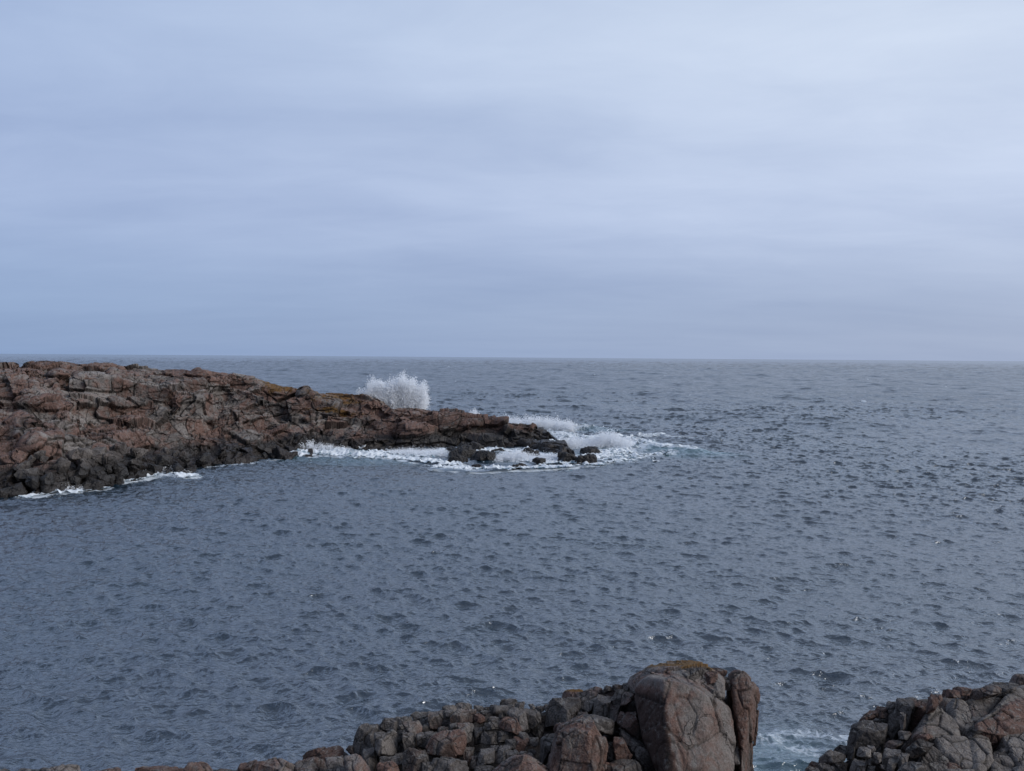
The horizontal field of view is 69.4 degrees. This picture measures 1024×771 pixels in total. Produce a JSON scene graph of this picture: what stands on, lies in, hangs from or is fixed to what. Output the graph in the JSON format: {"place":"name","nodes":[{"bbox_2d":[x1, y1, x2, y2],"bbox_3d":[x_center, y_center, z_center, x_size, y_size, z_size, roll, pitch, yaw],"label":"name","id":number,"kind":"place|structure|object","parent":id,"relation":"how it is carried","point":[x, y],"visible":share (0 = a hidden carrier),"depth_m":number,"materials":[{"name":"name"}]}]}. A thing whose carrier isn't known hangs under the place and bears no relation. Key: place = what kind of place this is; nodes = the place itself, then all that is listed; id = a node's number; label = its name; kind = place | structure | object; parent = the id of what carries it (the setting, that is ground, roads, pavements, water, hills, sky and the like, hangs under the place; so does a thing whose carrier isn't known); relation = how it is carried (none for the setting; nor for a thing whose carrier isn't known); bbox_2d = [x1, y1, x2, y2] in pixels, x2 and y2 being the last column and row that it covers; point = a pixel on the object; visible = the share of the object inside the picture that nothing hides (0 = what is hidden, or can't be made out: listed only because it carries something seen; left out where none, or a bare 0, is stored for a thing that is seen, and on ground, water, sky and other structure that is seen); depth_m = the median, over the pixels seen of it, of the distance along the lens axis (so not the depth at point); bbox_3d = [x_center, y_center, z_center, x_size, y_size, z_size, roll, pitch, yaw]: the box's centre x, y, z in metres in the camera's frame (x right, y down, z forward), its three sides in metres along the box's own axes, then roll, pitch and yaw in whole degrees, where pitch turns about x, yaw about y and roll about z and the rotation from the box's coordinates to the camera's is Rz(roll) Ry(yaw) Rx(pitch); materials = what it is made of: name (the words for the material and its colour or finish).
{"place":"outdoors","nodes":[
{"label":"outdoors","id":0,"kind":"place"},
{"bbox_2d":[0,361,574,499],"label":"headland","id":1,"kind":"structure","parent":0,"point":[55,410],"depth_m":87.17,"materials":[{"name":"stone"}]},
{"bbox_2d":[0,486,12,497],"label":"shore boulder","id":2,"kind":"object","parent":1,"relation":"on","point":[4,493],"visible":0.47,"depth_m":61.91,"materials":[{"name":"stone"}]},
{"bbox_2d":[7,488,26,496],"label":"shore boulder","id":3,"kind":"object","parent":1,"relation":"on","point":[12,492],"visible":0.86,"depth_m":62.21,"materials":[{"name":"stone"}]},
{"bbox_2d":[10,482,27,494],"bbox_3d":[-41.989,8.881,62.753,1.262,1.106,1.100,-24,1,-26],"label":"shore boulder","id":4,"kind":"object","parent":1,"relation":"on","point":[20,487],"visible":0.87,"depth_m":62.55,"materials":[{"name":"stone"}]},
{"bbox_2d":[14,468,23,480],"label":"shore boulder","id":5,"kind":"object","parent":1,"relation":"on","point":[15,475],"visible":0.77,"depth_m":63.92,"materials":[{"name":"stone"}]},
{"bbox_2d":[12,461,30,471],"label":"shore boulder","id":6,"kind":"object","parent":1,"relation":"on","point":[25,465],"visible":0.69,"depth_m":64.65,"materials":[{"name":"stone"}]},
{"bbox_2d":[16,468,39,478],"bbox_3d":[-42.029,7.663,64.251,1.808,1.084,0.939,0,-17,-16],"label":"shore boulder","id":7,"kind":"object","parent":1,"relation":"on","point":[25,473],"visible":0.92,"depth_m":63.94,"materials":[{"name":"stone"}]},
{"bbox_2d":[27,455,35,461],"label":"shore boulder","id":8,"kind":"object","parent":1,"relation":"on","point":[32,458],"visible":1,"depth_m":65.59,"materials":[{"name":"stone"}]},
{"bbox_2d":[25,476,39,489],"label":"shore boulder","id":9,"kind":"object","parent":1,"relation":"on","point":[32,482],"visible":1,"depth_m":63.20,"materials":[{"name":"stone"}]},
{"bbox_2d":[33,450,45,458],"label":"shore boulder","id":10,"kind":"object","parent":1,"relation":"on","point":[38,454],"visible":0.97,"depth_m":65.84,"materials":[{"name":"stone"}]},
{"bbox_2d":[40,456,48,461],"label":"shore boulder","id":11,"kind":"object","parent":1,"relation":"on","point":[43,458],"visible":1,"depth_m":65.62,"materials":[{"name":"stone"}]},
{"bbox_2d":[40,485,51,493],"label":"shore boulder","id":12,"kind":"object","parent":1,"relation":"on","point":[45,489],"visible":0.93,"depth_m":63.35,"materials":[{"name":"stone"}]},
{"bbox_2d":[39,472,54,486],"bbox_3d":[-40.537,8.277,64.242,1.834,1.178,1.073,-22,-20,30],"label":"shore boulder","id":13,"kind":"object","parent":1,"relation":"on","point":[43,480],"visible":0.81,"depth_m":63.76,"materials":[{"name":"stone"}]},
{"bbox_2d":[50,464,56,469],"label":"shore boulder","id":14,"kind":"object","parent":1,"relation":"on","point":[54,466],"visible":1,"depth_m":65.37,"materials":[{"name":"stone"}]},
{"bbox_2d":[55,457,70,473],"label":"shore boulder","id":15,"kind":"object","parent":1,"relation":"on","point":[63,464],"visible":0.98,"depth_m":65.71,"materials":[{"name":"stone"}]},
{"bbox_2d":[65,449,80,461],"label":"shore boulder","id":16,"kind":"object","parent":1,"relation":"on","point":[72,455],"visible":0.98,"depth_m":67.02,"materials":[{"name":"stone"}]},
{"bbox_2d":[68,476,80,483],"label":"shore boulder","id":17,"kind":"object","parent":1,"relation":"on","point":[76,478],"visible":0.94,"depth_m":65.71,"materials":[{"name":"stone"}]},
{"bbox_2d":[74,466,87,478],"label":"shore boulder","id":18,"kind":"object","parent":1,"relation":"on","point":[81,473],"visible":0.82,"depth_m":66.30,"materials":[{"name":"stone"}]},
{"bbox_2d":[78,458,89,464],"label":"shore boulder","id":19,"kind":"object","parent":1,"relation":"on","point":[81,459],"visible":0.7,"depth_m":67.20,"materials":[{"name":"stone"}]},
{"bbox_2d":[77,448,92,458],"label":"shore boulder","id":20,"kind":"object","parent":1,"relation":"on","point":[87,453],"visible":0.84,"depth_m":67.84,"materials":[{"name":"stone"}]},
{"bbox_2d":[78,458,91,476],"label":"shore boulder","id":21,"kind":"object","parent":1,"relation":"on","point":[84,465],"visible":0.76,"depth_m":66.78,"materials":[{"name":"stone"}]},
{"bbox_2d":[81,481,90,490],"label":"shore boulder","id":22,"kind":"object","parent":1,"relation":"on","point":[84,488],"visible":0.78,"depth_m":65.71,"materials":[{"name":"stone"}]},
{"bbox_2d":[87,458,98,466],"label":"shore boulder","id":23,"kind":"object","parent":1,"relation":"on","point":[93,462],"visible":0.66,"depth_m":67.68,"materials":[{"name":"stone"}]},
{"bbox_2d":[85,476,102,482],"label":"shore boulder","id":24,"kind":"object","parent":1,"relation":"on","point":[89,479],"visible":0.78,"depth_m":66.52,"materials":[{"name":"stone"}]},
{"bbox_2d":[89,480,103,490],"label":"shore boulder","id":25,"kind":"object","parent":1,"relation":"on","point":[97,485],"visible":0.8,"depth_m":66.05,"materials":[{"name":"stone"}]},
{"bbox_2d":[88,467,106,478],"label":"shore boulder","id":26,"kind":"object","parent":1,"relation":"on","point":[92,473],"visible":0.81,"depth_m":66.97,"materials":[{"name":"stone"}]},
{"bbox_2d":[91,449,105,464],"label":"shore boulder","id":27,"kind":"object","parent":1,"relation":"on","point":[98,459],"visible":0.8,"depth_m":68.36,"materials":[{"name":"stone"}]},
{"bbox_2d":[91,447,106,456],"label":"shore boulder","id":28,"kind":"object","parent":1,"relation":"on","point":[102,449],"visible":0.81,"depth_m":68.85,"materials":[{"name":"stone"}]},
{"bbox_2d":[92,465,105,473],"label":"shore boulder","id":29,"kind":"object","parent":1,"relation":"on","point":[97,469],"visible":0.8,"depth_m":67.42,"materials":[{"name":"stone"}]},
{"bbox_2d":[106,465,111,472],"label":"shore boulder","id":30,"kind":"object","parent":1,"relation":"on","point":[108,470],"visible":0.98,"depth_m":68.26,"materials":[{"name":"stone"}]},
{"bbox_2d":[105,479,113,486],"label":"shore boulder","id":31,"kind":"object","parent":1,"relation":"on","point":[111,482],"visible":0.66,"depth_m":67.57,"materials":[{"name":"stone"}]},
{"bbox_2d":[102,453,124,467],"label":"shore boulder","id":32,"kind":"object","parent":1,"relation":"on","point":[112,460],"visible":0.94,"depth_m":68.66,"materials":[{"name":"stone"}]},
{"bbox_2d":[106,450,121,456],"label":"shore boulder","id":33,"kind":"object","parent":1,"relation":"on","point":[115,453],"visible":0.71,"depth_m":69.49,"materials":[{"name":"stone"}]},
{"bbox_2d":[114,475,123,484],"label":"shore boulder","id":34,"kind":"object","parent":1,"relation":"on","point":[119,480],"visible":0.62,"depth_m":68.43,"materials":[{"name":"stone"}]},
{"bbox_2d":[113,470,124,476],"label":"shore boulder","id":35,"kind":"object","parent":1,"relation":"on","point":[122,472],"visible":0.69,"depth_m":69.17,"materials":[{"name":"stone"}]},
{"bbox_2d":[112,442,127,454],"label":"shore boulder","id":36,"kind":"object","parent":1,"relation":"on","point":[121,448],"visible":0.98,"depth_m":70.08,"materials":[{"name":"stone"}]},
{"bbox_2d":[123,467,128,478],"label":"shore boulder","id":37,"kind":"object","parent":1,"relation":"on","point":[126,473],"visible":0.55,"depth_m":70.12,"materials":[{"name":"stone"}]},
{"bbox_2d":[125,472,135,480],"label":"shore boulder","id":38,"kind":"object","parent":1,"relation":"on","point":[133,477],"visible":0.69,"depth_m":70.54,"materials":[{"name":"stone"}]},
{"bbox_2d":[128,465,137,471],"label":"shore boulder","id":39,"kind":"object","parent":1,"relation":"on","point":[133,468],"visible":1,"depth_m":71.42,"materials":[{"name":"stone"}]},
{"bbox_2d":[128,459,139,468],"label":"shore boulder","id":40,"kind":"object","parent":1,"relation":"on","point":[136,462],"visible":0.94,"depth_m":71.49,"materials":[{"name":"stone"}]},
{"bbox_2d":[130,448,147,457],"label":"shore boulder","id":41,"kind":"object","parent":1,"relation":"on","point":[138,452],"visible":1,"depth_m":72.57,"materials":[{"name":"stone"}]},
{"bbox_2d":[137,471,145,479],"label":"shore boulder","id":42,"kind":"object","parent":1,"relation":"on","point":[142,475],"visible":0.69,"depth_m":71.98,"materials":[{"name":"stone"}]},
{"bbox_2d":[148,464,162,472],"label":"shore boulder","id":43,"kind":"object","parent":1,"relation":"on","point":[153,468],"visible":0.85,"depth_m":73.53,"materials":[{"name":"stone"}]},
{"bbox_2d":[155,454,172,466],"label":"shore boulder","id":44,"kind":"object","parent":1,"relation":"on","point":[164,460],"visible":0.98,"depth_m":75.11,"materials":[{"name":"stone"}]},
{"bbox_2d":[163,447,168,453],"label":"shore boulder","id":45,"kind":"object","parent":1,"relation":"on","point":[166,450],"visible":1,"depth_m":76.53,"materials":[{"name":"stone"}]},
{"bbox_2d":[172,450,178,456],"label":"shore boulder","id":46,"kind":"object","parent":1,"relation":"on","point":[175,453],"visible":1,"depth_m":76.63,"materials":[{"name":"stone"}]},
{"bbox_2d":[171,463,183,471],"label":"shore boulder","id":47,"kind":"object","parent":1,"relation":"on","point":[176,467],"visible":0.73,"depth_m":74.36,"materials":[{"name":"stone"}]},
{"bbox_2d":[177,451,191,462],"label":"shore boulder","id":48,"kind":"object","parent":1,"relation":"on","point":[186,455],"visible":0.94,"depth_m":76.67,"materials":[{"name":"stone"}]},
{"bbox_2d":[197,452,210,463],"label":"shore boulder","id":49,"kind":"object","parent":1,"relation":"on","point":[204,458],"visible":1,"depth_m":79.44,"materials":[{"name":"stone"}]},
{"bbox_2d":[224,457,233,463],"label":"shore boulder","id":50,"kind":"object","parent":1,"relation":"on","point":[228,460],"visible":0.67,"depth_m":81.41,"materials":[{"name":"stone"}]},
{"bbox_2d":[262,452,267,458],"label":"shore boulder","id":51,"kind":"object","parent":1,"relation":"on","point":[264,455],"visible":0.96,"depth_m":86.70,"materials":[{"name":"stone"}]},
{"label":"shore boulder","id":52,"kind":"object","parent":1,"relation":"on","visible":0},
{"bbox_2d":[113,462,124,473],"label":"shore boulder","id":53,"kind":"object","parent":52,"relation":"on","point":[118,467],"visible":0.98,"depth_m":69.07,"materials":[{"name":"stone"}]},
{"bbox_2d":[0,685,959,770],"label":"shore ground","id":54,"kind":"structure","parent":0,"point":[496,710],"depth_m":15.13,"materials":[{"name":"stone"}]},
{"bbox_2d":[45,745,350,770],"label":"rock outcrop","id":55,"kind":"object","parent":54,"relation":"on","point":[313,760],"visible":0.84,"depth_m":14.41,"materials":[{"name":"stone"}]},
{"bbox_2d":[325,756,343,768],"bbox_3d":[-3.378,7.298,14.172,0.369,0.331,0.318,-1,2,-24],"label":"boulder","id":56,"kind":"object","parent":55,"relation":"on","point":[336,762],"visible":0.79,"depth_m":14.10,"materials":[{"name":"stone"}]},
{"bbox_2d":[492,754,548,770],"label":"boulder","id":57,"kind":"object","parent":54,"relation":"on","point":[525,762],"visible":1,"depth_m":12.92,"materials":[{"name":"stone"}]},
{"bbox_2d":[346,660,759,770],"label":"rock outcrop","id":58,"kind":"object","parent":54,"relation":"on","point":[686,717],"visible":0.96,"depth_m":14.21,"materials":[{"name":"stone"}]},
{"bbox_2d":[343,754,370,770],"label":"boulder","id":59,"kind":"object","parent":58,"relation":"on","point":[354,762],"visible":1,"depth_m":13.74,"materials":[{"name":"stone"}]},
{"bbox_2d":[528,749,535,755],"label":"boulder","id":60,"kind":"object","parent":58,"relation":"on","point":[533,752],"visible":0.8,"depth_m":13.74,"materials":[{"name":"stone"}]},
{"bbox_2d":[528,737,538,746],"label":"boulder","id":61,"kind":"object","parent":58,"relation":"on","point":[533,741],"visible":1,"depth_m":14.22,"materials":[{"name":"stone"}]},
{"bbox_2d":[540,733,554,764],"bbox_3d":[0.714,6.965,14.021,0.408,0.651,0.517,0,2,0],"label":"boulder","id":62,"kind":"object","parent":58,"relation":"on","point":[546,740],"visible":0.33,"depth_m":13.93,"materials":[{"name":"stone"}]},
{"bbox_2d":[607,741,613,761],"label":"boulder","id":63,"kind":"object","parent":58,"relation":"on","point":[610,755],"visible":0.57,"depth_m":13.67,"materials":[{"name":"stone"}]},
{"bbox_2d":[606,759,641,770],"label":"boulder","id":64,"kind":"object","parent":58,"relation":"on","point":[625,765],"visible":0.99,"depth_m":13.29,"materials":[{"name":"stone"}]},
{"bbox_2d":[613,736,631,759],"bbox_3d":[2.025,6.755,13.660,0.355,0.473,0.390,0,2,0],"label":"boulder","id":65,"kind":"object","parent":64,"relation":"on","point":[621,749],"visible":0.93,"depth_m":13.50,"materials":[{"name":"stone"}]},
{"bbox_2d":[547,715,607,770],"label":"boulder","id":66,"kind":"object","parent":54,"relation":"on","point":[579,743],"visible":0.98,"depth_m":13.04,"materials":[{"name":"stone"}]},
{"bbox_2d":[571,714,614,735],"bbox_3d":[1.562,6.482,14.026,0.805,0.608,0.914,-2,3,-42],"label":"boulder","id":67,"kind":"object","parent":66,"relation":"on","point":[604,725],"visible":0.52,"depth_m":13.74,"materials":[{"name":"stone"}]},
{"bbox_2d":[601,762,609,770],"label":"boulder","id":68,"kind":"object","parent":66,"relation":"on","point":[604,767],"visible":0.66,"depth_m":13.30,"materials":[{"name":"stone"}]},
{"bbox_2d":[734,746,740,769],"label":"boulder","id":69,"kind":"object","parent":54,"relation":"on","point":[737,760],"visible":0.41,"depth_m":13.96,"materials":[{"name":"stone"}]},
{"bbox_2d":[805,682,1023,770],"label":"rock outcrop","id":70,"kind":"object","parent":54,"relation":"on","point":[978,729],"visible":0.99,"depth_m":14.24,"materials":[{"name":"stone"}]},
{"bbox_2d":[818,750,845,765],"bbox_3d":[6.184,7.229,14.288,0.464,0.337,0.301,0,2,-19],"label":"boulder","id":71,"kind":"object","parent":70,"relation":"on","point":[830,757],"visible":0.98,"depth_m":14.23,"materials":[{"name":"stone"}]},
{"bbox_2d":[857,747,871,758],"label":"boulder","id":72,"kind":"object","parent":70,"relation":"on","point":[864,752],"visible":1,"depth_m":13.71,"materials":[{"name":"stone"}]},
{"bbox_2d":[872,752,881,763],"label":"boulder","id":73,"kind":"object","parent":70,"relation":"on","point":[876,757],"visible":1,"depth_m":13.63,"materials":[{"name":"stone"}]},
{"bbox_2d":[1009,673,1023,685],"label":"boulder","id":74,"kind":"object","parent":70,"relation":"on","point":[1018,678],"visible":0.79,"depth_m":15.80,"materials":[{"name":"stone"}]},
{"bbox_2d":[0,354,1023,770],"bbox_3d":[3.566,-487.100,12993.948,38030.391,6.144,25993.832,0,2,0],"label":"sea","id":75,"kind":"structure","parent":0,"point":[824,554],"depth_m":42.69,"materials":[{"name":"liquid"}]},
{"bbox_2d":[64,485,82,491],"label":"spray plume","id":76,"kind":"object","parent":75,"relation":"on","point":[67,488],"visible":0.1,"depth_m":65.08,"materials":[{"name":"white liquid"}]},
{"bbox_2d":[299,439,355,449],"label":"spray plume","id":77,"kind":"object","parent":75,"relation":"on","point":[316,446],"visible":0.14,"depth_m":91.39,"materials":[{"name":"white liquid"}]},
{"bbox_2d":[18,418,698,498],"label":"foam","id":78,"kind":"object","parent":75,"relation":"on","point":[374,453],"visible":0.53,"depth_m":88.07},
{"bbox_2d":[356,369,429,409],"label":"spray plume","id":79,"kind":"object","parent":75,"relation":"on","point":[401,392],"visible":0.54,"depth_m":105.89,"materials":[{"name":"white liquid"}]},
{"bbox_2d":[386,445,450,456],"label":"spray plume","id":80,"kind":"object","parent":75,"relation":"on","point":[406,451],"visible":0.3,"depth_m":89.81,"materials":[{"name":"white liquid"}]},
{"bbox_2d":[446,446,455,451],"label":"sea rock","id":81,"kind":"object","parent":75,"relation":"in","point":[449,448],"visible":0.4,"depth_m":90.98,"materials":[{"name":"stone"}]},
{"bbox_2d":[447,455,467,462],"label":"sea rock","id":82,"kind":"object","parent":75,"relation":"in","point":[462,459],"visible":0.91,"depth_m":83.97,"materials":[{"name":"stone"}]},
{"bbox_2d":[448,445,475,456],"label":"sea rock","id":83,"kind":"object","parent":75,"relation":"in","point":[466,450],"visible":0.76,"depth_m":88.56,"materials":[{"name":"stone"}]},
{"bbox_2d":[459,442,469,446],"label":"sea rock","id":84,"kind":"object","parent":75,"relation":"in","point":[462,443],"visible":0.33,"depth_m":93.86,"materials":[{"name":"stone"}]},
{"bbox_2d":[469,408,479,413],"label":"spray plume","id":85,"kind":"object","parent":75,"relation":"on","point":[474,411],"visible":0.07,"depth_m":107.81,"materials":[{"name":"white liquid"}]},
{"bbox_2d":[471,464,482,468],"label":"sea rock","id":86,"kind":"object","parent":75,"relation":"in","point":[476,465],"visible":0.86,"depth_m":80.40,"materials":[{"name":"stone"}]},
{"bbox_2d":[470,441,484,449],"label":"sea rock","id":87,"kind":"object","parent":75,"relation":"in","point":[476,445],"visible":0.67,"depth_m":93.46,"materials":[{"name":"stone"}]},
{"bbox_2d":[470,450,495,460],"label":"sea rock","id":88,"kind":"object","parent":75,"relation":"in","point":[481,455],"visible":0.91,"depth_m":85.75,"materials":[{"name":"stone"}]},
{"bbox_2d":[490,448,504,451],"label":"sea rock","id":89,"kind":"object","parent":75,"relation":"in","point":[498,449],"visible":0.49,"depth_m":92.43,"materials":[{"name":"stone"}]},
{"bbox_2d":[512,463,526,469],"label":"sea rock","id":90,"kind":"object","parent":75,"relation":"in","point":[518,464],"visible":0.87,"depth_m":80.70,"materials":[{"name":"stone"}]},
{"bbox_2d":[492,449,557,461],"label":"spray plume","id":91,"kind":"object","parent":75,"relation":"on","point":[514,456],"visible":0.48,"depth_m":86.22,"materials":[{"name":"white liquid"}]},
{"bbox_2d":[522,447,539,455],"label":"sea rock","id":92,"kind":"object","parent":75,"relation":"in","point":[528,449],"visible":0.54,"depth_m":87.64,"materials":[{"name":"stone"}]},
{"bbox_2d":[532,457,545,465],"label":"sea rock","id":93,"kind":"object","parent":75,"relation":"in","point":[537,460],"visible":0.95,"depth_m":83.76,"materials":[{"name":"stone"}]},
{"bbox_2d":[504,412,578,431],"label":"spray plume","id":94,"kind":"object","parent":75,"relation":"on","point":[552,424],"visible":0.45,"depth_m":115.42,"materials":[{"name":"white liquid"}]},
{"bbox_2d":[557,452,576,461],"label":"sea rock","id":95,"kind":"object","parent":75,"relation":"in","point":[569,456],"visible":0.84,"depth_m":85.25,"materials":[{"name":"stone"}]},
{"bbox_2d":[574,453,596,463],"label":"sea rock","id":96,"kind":"object","parent":75,"relation":"in","point":[588,458],"visible":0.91,"depth_m":84.30,"materials":[{"name":"stone"}]},
{"bbox_2d":[580,446,600,454],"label":"sea rock","id":97,"kind":"object","parent":75,"relation":"in","point":[591,449],"visible":0.63,"depth_m":90.30,"materials":[{"name":"stone"}]},
{"bbox_2d":[558,426,635,448],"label":"spray plume","id":98,"kind":"object","parent":75,"relation":"on","point":[603,439],"visible":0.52,"depth_m":96.65,"materials":[{"name":"white liquid"}]},
{"bbox_2d":[0,0,1023,360],"label":"sky","id":99,"kind":"structure","parent":0,"point":[659,179],"materials":[{"name":"blue"}]},
{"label":"shore boulder","id":100,"kind":"object","parent":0,"visible":0},
{"bbox_2d":[97,474,112,484],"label":"shore boulder","id":101,"kind":"object","parent":100,"relation":"on","point":[106,478],"visible":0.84,"depth_m":67.12,"materials":[{"name":"stone"}]}
]}

